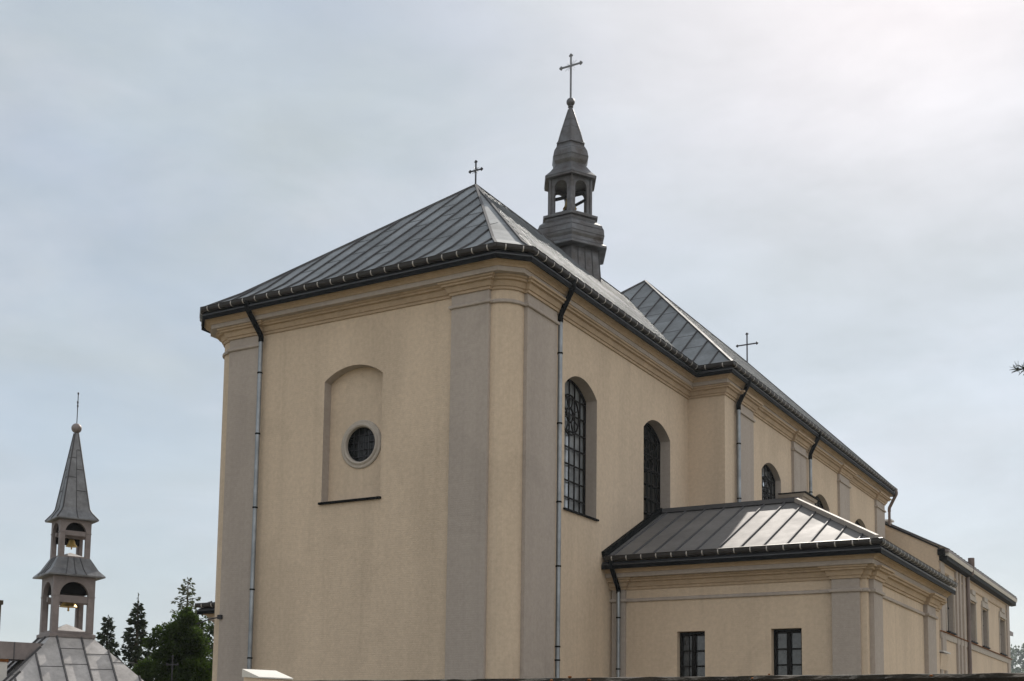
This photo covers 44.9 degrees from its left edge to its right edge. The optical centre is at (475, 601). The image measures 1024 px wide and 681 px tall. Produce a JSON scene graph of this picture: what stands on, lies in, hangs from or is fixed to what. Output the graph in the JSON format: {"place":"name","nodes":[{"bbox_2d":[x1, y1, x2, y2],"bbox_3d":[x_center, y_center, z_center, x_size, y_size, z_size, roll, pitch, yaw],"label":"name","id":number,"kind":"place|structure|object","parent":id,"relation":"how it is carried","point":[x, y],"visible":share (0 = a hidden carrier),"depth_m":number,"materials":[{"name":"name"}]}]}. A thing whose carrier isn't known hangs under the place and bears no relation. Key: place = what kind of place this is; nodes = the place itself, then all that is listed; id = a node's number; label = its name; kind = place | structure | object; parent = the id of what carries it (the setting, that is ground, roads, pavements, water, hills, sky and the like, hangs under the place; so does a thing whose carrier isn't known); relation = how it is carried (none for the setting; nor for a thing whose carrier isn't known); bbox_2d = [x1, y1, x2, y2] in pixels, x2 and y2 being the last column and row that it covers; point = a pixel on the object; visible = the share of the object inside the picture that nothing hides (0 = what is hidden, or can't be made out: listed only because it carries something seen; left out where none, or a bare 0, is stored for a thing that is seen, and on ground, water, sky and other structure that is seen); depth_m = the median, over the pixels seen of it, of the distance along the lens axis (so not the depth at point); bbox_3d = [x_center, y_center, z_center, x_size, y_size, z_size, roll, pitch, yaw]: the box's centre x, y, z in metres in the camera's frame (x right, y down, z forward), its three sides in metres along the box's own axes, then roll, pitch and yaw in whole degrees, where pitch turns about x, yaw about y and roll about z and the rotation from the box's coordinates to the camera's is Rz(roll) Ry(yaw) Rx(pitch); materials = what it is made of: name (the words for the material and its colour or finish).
{"place":"outdoors","nodes":[
{"label":"outdoors","id":0,"kind":"place"},
{"bbox_2d":[33,392,105,638],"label":"bell tower","id":1,"kind":"structure","parent":0,"point":[69,580],"depth_m":36.14,"materials":[{"name":"metal"}]},
{"bbox_2d":[0,635,142,680],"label":"bell chapel","id":2,"kind":"structure","parent":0,"point":[51,658],"depth_m":34.82,"materials":[{"name":"metal"}]},
{"bbox_2d":[242,669,292,680],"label":"gate pier","id":3,"kind":"structure","parent":0,"point":[258,675],"depth_m":9.17,"materials":[{"name":"stone"}]},
{"bbox_2d":[0,0,1023,671],"label":"sky","id":4,"kind":"structure","parent":0,"point":[837,186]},
{"bbox_2d":[197,54,897,680],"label":"church","id":5,"kind":"structure","parent":0,"point":[473,430],"depth_m":33.70,"materials":[{"name":"paint"}]},
{"bbox_2d":[341,420,380,468],"bbox_3d":[-3.058,-4.230,33.423,1.340,1.340,0.270,-3,-7,31],"label":"round window","id":6,"kind":"structure","parent":5,"relation":"in","point":[361,442],"depth_m":33.50,"materials":[{"name":"black glass"}]},
{"bbox_2d":[563,376,598,520],"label":"window","id":7,"kind":"structure","parent":5,"relation":"in","point":[580,428],"depth_m":34.80,"materials":[{"name":"black glass"}]},
{"bbox_2d":[643,420,669,519],"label":"window","id":8,"kind":"structure","parent":5,"relation":"in","point":[656,440],"depth_m":39.47,"materials":[{"name":"black glass"}]},
{"bbox_2d":[762,463,780,499],"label":"window","id":9,"kind":"structure","parent":5,"relation":"in","point":[771,481],"depth_m":44.99,"materials":[{"name":"black glass"}]},
{"bbox_2d":[814,494,828,511],"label":"window","id":10,"kind":"structure","parent":5,"relation":"in","point":[822,504],"depth_m":50.70,"materials":[{"name":"black glass"}]},
{"bbox_2d":[855,519,865,528],"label":"window","id":11,"kind":"structure","parent":5,"relation":"in","point":[859,522],"depth_m":55.88,"materials":[{"name":"black glass"}]},
{"bbox_2d":[311,673,1023,680],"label":"boundary wall","id":12,"kind":"structure","parent":0,"point":[952,677],"depth_m":6.86,"materials":[{"name":"stone"}]},
{"bbox_2d":[939,650,950,673],"bbox_3d":[20.287,4.972,55.327,1.600,6.000,1.720,-3,-7,31],"label":"porch","id":13,"kind":"object","parent":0,"point":[943,662],"visible":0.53,"depth_m":55.11,"materials":[{"name":"concrete"}]},
{"bbox_3d":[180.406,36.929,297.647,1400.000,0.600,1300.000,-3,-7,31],"label":"ground","id":14,"kind":"structure","parent":0,"visible":0},
{"bbox_2d":[0,600,2,619],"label":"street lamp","id":15,"kind":"object","parent":14,"relation":"on","point":[1,602],"visible":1,"depth_m":34.69,"materials":[{"name":"grey metal"}]},
{"bbox_2d":[96,615,120,657],"bbox_3d":[-15.810,3.806,52.468,2.566,6.571,2.779,7,-9,-44],"label":"fir tree","id":16,"kind":"object","parent":14,"relation":"on","point":[111,643],"visible":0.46,"depth_m":52.77,"materials":[{"name":"green plant"}]},
{"bbox_2d":[120,593,154,669],"bbox_3d":[-14.648,3.362,52.869,3.295,7.577,3.490,-3,-7,31],"label":"fir tree","id":17,"kind":"object","parent":14,"relation":"on","point":[135,651],"visible":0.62,"depth_m":53.04,"materials":[{"name":"green plant"}]},
{"bbox_2d":[130,606,212,680],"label":"thuja bush","id":18,"kind":"object","parent":14,"relation":"on","point":[180,638],"visible":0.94,"depth_m":44.17,"materials":[{"name":"green plant"}]},
{"bbox_2d":[166,655,178,680],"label":"iron cross","id":19,"kind":"object","parent":14,"relation":"on","point":[172,664],"visible":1,"depth_m":29.12,"materials":[{"name":"black metal"}]},
{"bbox_2d":[161,577,212,652],"bbox_3d":[-13.354,3.293,58.580,4.912,8.976,5.564,-3,-7,31],"label":"larch tree","id":20,"kind":"object","parent":14,"relation":"on","point":[185,589],"visible":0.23,"depth_m":58.78,"materials":[{"name":"green plant"}]},
{"bbox_2d":[195,601,214,622],"bbox_3d":[-4.684,2.881,45.436,5.457,7.253,10.520,-3,-7,31],"label":"annex","id":21,"kind":"object","parent":14,"relation":"on","point":[207,609],"visible":0.09,"depth_m":42.46,"materials":[{"name":"paint"}]},
{"bbox_2d":[199,616,213,658],"bbox_3d":[-12.392,3.981,59.142,4.234,7.761,2.484,1,-6,1],"label":"leafy tree","id":22,"kind":"object","parent":14,"relation":"on","point":[211,627],"visible":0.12,"depth_m":59.08,"materials":[{"name":"green plant"}]},
{"bbox_2d":[601,497,957,676],"bbox_3d":[9.474,1.409,37.003,7.750,8.821,10.470,-3,-7,31],"label":"sacristy annex","id":23,"kind":"object","parent":14,"relation":"on","point":[798,586],"visible":1,"depth_m":33.61,"materials":[{"name":"paint"}]},
{"bbox_2d":[677,631,704,676],"bbox_3d":[6.014,1.571,34.112,0.810,1.470,0.476,-3,-7,31],"label":"window","id":24,"kind":"structure","parent":23,"relation":"in","point":[690,646],"depth_m":34.17,"materials":[{"name":"black glass"}]},
{"bbox_2d":[771,628,801,674],"bbox_3d":[8.248,1.452,32.676,0.815,1.470,0.310,-3,-7,31],"label":"window","id":25,"kind":"structure","parent":23,"relation":"in","point":[786,645],"depth_m":32.78,"materials":[{"name":"black glass"}]},
{"bbox_2d":[885,519,1016,673],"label":"convent","id":26,"kind":"structure","parent":14,"relation":"on","point":[975,633],"depth_m":63.37,"materials":[{"name":"paint"}]},
{"bbox_2d":[946,575,956,634],"bbox_3d":[22.906,0.177,60.013,0.370,2.780,2.300,-3,-7,31],"label":"window","id":27,"kind":"structure","parent":26,"relation":"in","point":[950,605],"depth_m":60.73,"materials":[{"name":"grey glass"}]},
{"bbox_2d":[970,589,977,643],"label":"window","id":28,"kind":"structure","parent":26,"relation":"in","point":[972,593],"depth_m":66.02,"materials":[{"name":"grey glass"}]},
{"bbox_2d":[981,597,990,648],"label":"window","id":29,"kind":"structure","parent":26,"relation":"in","point":[984,603],"depth_m":69.37,"materials":[{"name":"grey glass"}]},
{"bbox_2d":[998,608,1007,655],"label":"window","id":30,"kind":"structure","parent":26,"relation":"in","point":[1002,631],"depth_m":74.82,"materials":[{"name":"grey glass"}]},
{"bbox_2d":[1010,644,1018,672],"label":"tall tree","id":31,"kind":"object","parent":14,"relation":"on","point":[1013,652],"visible":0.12,"depth_m":555.44,"materials":[{"name":"green plant"}]},
{"bbox_2d":[1011,361,1023,374],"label":"pine tree","id":32,"kind":"object","parent":14,"relation":"on","point":[1017,369],"visible":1,"depth_m":11.97,"materials":[{"name":"green plant"}]},
{"bbox_2d":[1011,667,1023,672],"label":"tall tree","id":33,"kind":"object","parent":14,"relation":"on","point":[1019,670],"visible":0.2,"depth_m":543.04,"materials":[{"name":"green plant"}]},
{"bbox_2d":[1012,643,1023,672],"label":"tall tree","id":34,"kind":"object","parent":14,"relation":"on","point":[1020,660],"visible":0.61,"depth_m":557.40,"materials":[{"name":"green plant"}]}
]}

